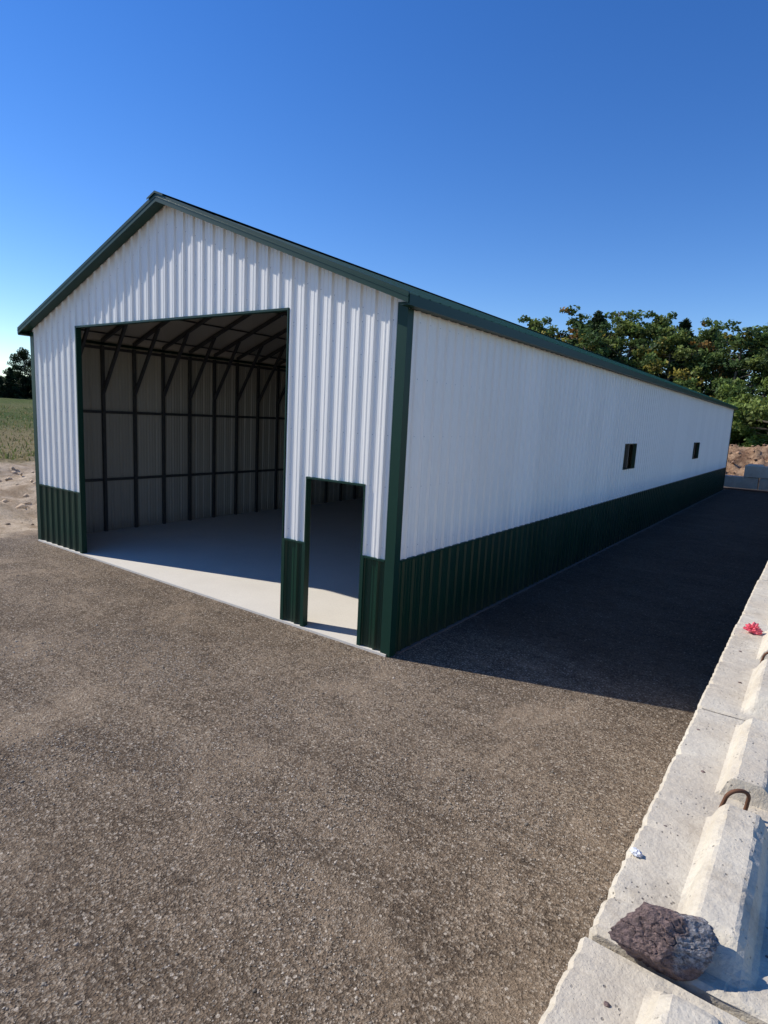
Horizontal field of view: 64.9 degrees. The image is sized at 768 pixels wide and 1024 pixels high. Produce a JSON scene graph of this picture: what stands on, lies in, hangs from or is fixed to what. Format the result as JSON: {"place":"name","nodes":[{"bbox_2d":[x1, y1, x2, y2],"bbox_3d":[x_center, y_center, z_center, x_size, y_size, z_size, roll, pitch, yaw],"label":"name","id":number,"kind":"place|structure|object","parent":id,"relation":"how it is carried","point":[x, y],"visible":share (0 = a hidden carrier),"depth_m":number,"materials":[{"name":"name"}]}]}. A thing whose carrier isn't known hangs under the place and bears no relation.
{"place":"outdoors","nodes":[
{"label":"outdoors","id":0,"kind":"place"},
{"bbox_2d":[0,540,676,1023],"bbox_3d":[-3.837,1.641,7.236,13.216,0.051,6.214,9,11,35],"label":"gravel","id":1,"kind":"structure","parent":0,"point":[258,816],"depth_m":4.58,"materials":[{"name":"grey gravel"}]},
{"bbox_2d":[0,398,767,1023],"bbox_3d":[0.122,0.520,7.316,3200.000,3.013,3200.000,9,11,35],"label":"ground","id":2,"kind":"structure","parent":0,"point":[624,642],"depth_m":4.95,"materials":[{"name":"brown stone"}]},
{"bbox_2d":[0,347,31,398],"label":"field edge tree row","id":3,"kind":"object","parent":2,"relation":"on","point":[16,382],"visible":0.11,"depth_m":81.11,"materials":[{"name":"green plant"}]},
{"bbox_2d":[38,498,385,656],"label":"concrete slab","id":4,"kind":"structure","parent":2,"relation":"on","point":[233,560],"depth_m":11.83,"materials":[{"name":"grey concrete"}]},
{"bbox_2d":[81,308,705,616],"bbox_3d":[5.386,-3.206,21.686,9.000,5.953,29.965,9,11,35],"label":"steel frame","id":5,"kind":"object","parent":4,"relation":"on","point":[155,330],"visible":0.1,"depth_m":14.84,"materials":[{"name":"black metal"}]},
{"bbox_2d":[30,207,589,365],"bbox_3d":[5.496,-5.315,21.352,9.300,1.750,30.380,9,11,35],"label":"roof underlay","id":6,"kind":"object","parent":5,"relation":"attached to","point":[170,331],"visible":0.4,"depth_m":14.29,"materials":[{"name":"grey metal"}]},
{"bbox_2d":[17,190,737,657],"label":"trim","id":7,"kind":"structure","parent":5,"relation":"attached to","point":[145,212],"depth_m":8.23,"materials":[{"name":"green paint"}]},
{"bbox_2d":[39,485,384,650],"bbox_3d":[-3.563,0.631,10.012,9.020,1.250,0.026,9,11,35],"label":"front wainscot","id":8,"kind":"object","parent":7,"relation":"attached to","point":[59,510],"visible":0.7,"depth_m":8.41,"materials":[{"name":"green paint"}]},
{"bbox_2d":[32,205,405,559],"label":"front wall panels","id":9,"kind":"object","parent":7,"relation":"attached to","point":[351,397],"visible":0.9,"depth_m":8.12,"materials":[{"name":"white paint"}]},
{"bbox_2d":[82,343,724,532],"bbox_3d":[5.388,-3.210,21.687,9.048,5.960,30.028,9,11,35],"label":"wall lining","id":10,"kind":"object","parent":5,"relation":"attached to","point":[119,427],"depth_m":15.07,"materials":[{"name":"grey metal"}]},
{"bbox_2d":[196,208,735,406],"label":"roof panels","id":11,"kind":"object","parent":5,"relation":"on","point":[432,297],"visible":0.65,"depth_m":11.15,"materials":[{"name":"green metal"}]},
{"bbox_2d":[400,308,733,559],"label":"side wall panels","id":12,"kind":"object","parent":5,"relation":"attached to","point":[542,434],"visible":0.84,"depth_m":9.87,"materials":[{"name":"white paint"}]},
{"bbox_2d":[37,227,500,544],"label":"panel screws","id":13,"kind":"object","parent":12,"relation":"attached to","point":[292,376],"visible":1,"depth_m":8.05,"materials":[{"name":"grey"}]},
{"bbox_2d":[0,405,751,460],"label":"field grass","id":14,"kind":"structure","parent":2,"relation":"on","point":[6,456],"depth_m":39.49,"materials":[{"name":"green plant"}]},
{"bbox_2d":[0,444,765,529],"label":"dirt clods","id":15,"kind":"object","parent":2,"relation":"on","point":[21,506],"visible":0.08,"depth_m":19.80,"materials":[{"name":"soil"}]},
{"bbox_2d":[396,490,722,653],"bbox_3d":[8.925,0.343,19.582,0.044,0.070,29.786,9,11,35],"label":"base plate","id":16,"kind":"object","parent":2,"relation":"on","point":[449,626],"visible":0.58,"depth_m":10.46,"materials":[{"name":"grey concrete"}]},
{"bbox_2d":[395,468,725,652],"bbox_3d":[5.274,-0.839,22.075,9.072,1.250,30.026,9,11,35],"label":"side wainscot","id":17,"kind":"object","parent":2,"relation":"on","point":[439,590],"visible":0.39,"depth_m":10.35,"materials":[{"name":"green paint"}]},
{"bbox_2d":[518,305,767,446],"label":"distant tree row","id":18,"kind":"object","parent":2,"relation":"on","point":[658,346],"visible":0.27,"depth_m":55.18,"materials":[{"name":"green plant"}]},
{"bbox_2d":[724,475,759,489],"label":"cross block","id":19,"kind":"structure","parent":2,"relation":"on","point":[733,481],"depth_m":31.96,"materials":[{"name":"concrete"}]},
{"bbox_2d":[744,464,767,478],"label":"cross block","id":20,"kind":"structure","parent":19,"relation":"on","point":[756,470],"depth_m":31.49,"materials":[{"name":"concrete"}]},
{"bbox_2d":[758,478,767,490],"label":"cross block","id":21,"kind":"structure","parent":2,"relation":"on","point":[763,483],"depth_m":31.37,"materials":[{"name":"concrete"}]},
{"bbox_3d":[0.221,2.838,1.079,0.616,0.606,1.816,9,11,35],"label":"lower block","id":22,"kind":"object","parent":2,"relation":"on","visible":0},
{"bbox_3d":[0.788,2.156,1.727,0.616,0.606,1.816,9,11,35],"label":"lower block","id":23,"kind":"object","parent":22,"relation":"on","visible":0},
{"bbox_2d":[538,937,746,1023],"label":"top block","id":24,"kind":"structure","parent":23,"relation":"on","point":[595,976],"depth_m":1.55,"materials":[{"name":"concrete"}]},
{"bbox_2d":[604,1001,610,1007],"bbox_3d":[0.567,1.250,1.535,0.017,0.008,0.014,9,11,35],"label":"pebble","id":25,"kind":"object","parent":24,"relation":"on","point":[607,1004],"visible":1,"depth_m":1.53,"materials":[{"name":"grey stone"}]},
{"bbox_2d":[589,708,767,1023],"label":"top block","id":26,"kind":"structure","parent":23,"relation":"on","point":[705,856],"depth_m":2.02,"materials":[{"name":"concrete"}]},
{"bbox_2d":[629,847,642,857],"bbox_3d":[0.869,1.167,2.076,0.033,0.020,0.040,-1,10,-25],"label":"foam scrap","id":27,"kind":"object","parent":26,"relation":"on","point":[635,851],"visible":1,"depth_m":2.07,"materials":[{"name":"white plastic"}]},
{"bbox_2d":[608,902,719,981],"bbox_3d":[0.767,1.175,1.674,0.282,0.168,0.145,3,12,7],"label":"rock","id":28,"kind":"object","parent":26,"relation":"on","point":[674,945],"visible":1,"depth_m":1.63,"materials":[{"name":"grey stone"}]},
{"bbox_2d":[719,789,750,810],"bbox_3d":[1.340,1.123,2.311,0.109,0.168,0.015,3,23,0],"label":"lifting hook","id":29,"kind":"object","parent":26,"relation":"on","point":[728,794],"visible":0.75,"depth_m":2.29,"materials":[{"name":"brown metal"}]},
{"bbox_2d":[0,0,767,395],"label":"sky","id":30,"kind":"structure","parent":0,"point":[508,160],"materials":[{"name":"blue"}]},
{"bbox_3d":[2.378,2.477,4.039,0.616,0.606,1.816,9,11,35],"label":"lower block","id":31,"kind":"object","parent":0,"visible":0},
{"bbox_3d":[2.963,1.797,4.674,0.616,0.606,1.816,9,11,35],"label":"lower block","id":32,"kind":"object","parent":31,"relation":"on","visible":0},
{"bbox_2d":[697,623,767,721],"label":"top block","id":33,"kind":"structure","parent":32,"relation":"on","point":[725,693],"depth_m":3.55,"materials":[{"name":"concrete"}]},
{"bbox_2d":[743,622,762,634],"bbox_3d":[2.732,0.852,4.451,0.138,0.081,0.083,21,11,4],"label":"pink plastic scrap","id":34,"kind":"object","parent":33,"relation":"on","point":[754,627],"visible":1,"depth_m":4.44,"materials":[{"name":"red"}]},
{"bbox_2d":[760,651,767,662],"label":"lifting hook","id":35,"kind":"object","parent":33,"relation":"on","point":[764,655],"visible":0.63,"depth_m":3.78,"materials":[{"name":"metal"}]},
{"bbox_2d":[738,580,767,628],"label":"top block","id":36,"kind":"structure","parent":32,"relation":"on","point":[756,609],"depth_m":5.15,"materials":[{"name":"concrete"}]},
{"bbox_3d":[4.550,2.118,6.988,0.616,0.606,1.816,9,11,35],"label":"lower block","id":37,"kind":"object","parent":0,"visible":0},
{"bbox_3d":[5.123,1.437,7.631,0.616,0.606,1.816,9,11,35],"label":"lower block","id":38,"kind":"object","parent":37,"relation":"on","visible":0},
{"bbox_2d":[759,562,767,580],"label":"top block","id":39,"kind":"structure","parent":38,"relation":"on","point":[764,575],"depth_m":6.38,"materials":[{"name":"concrete"}]}
]}

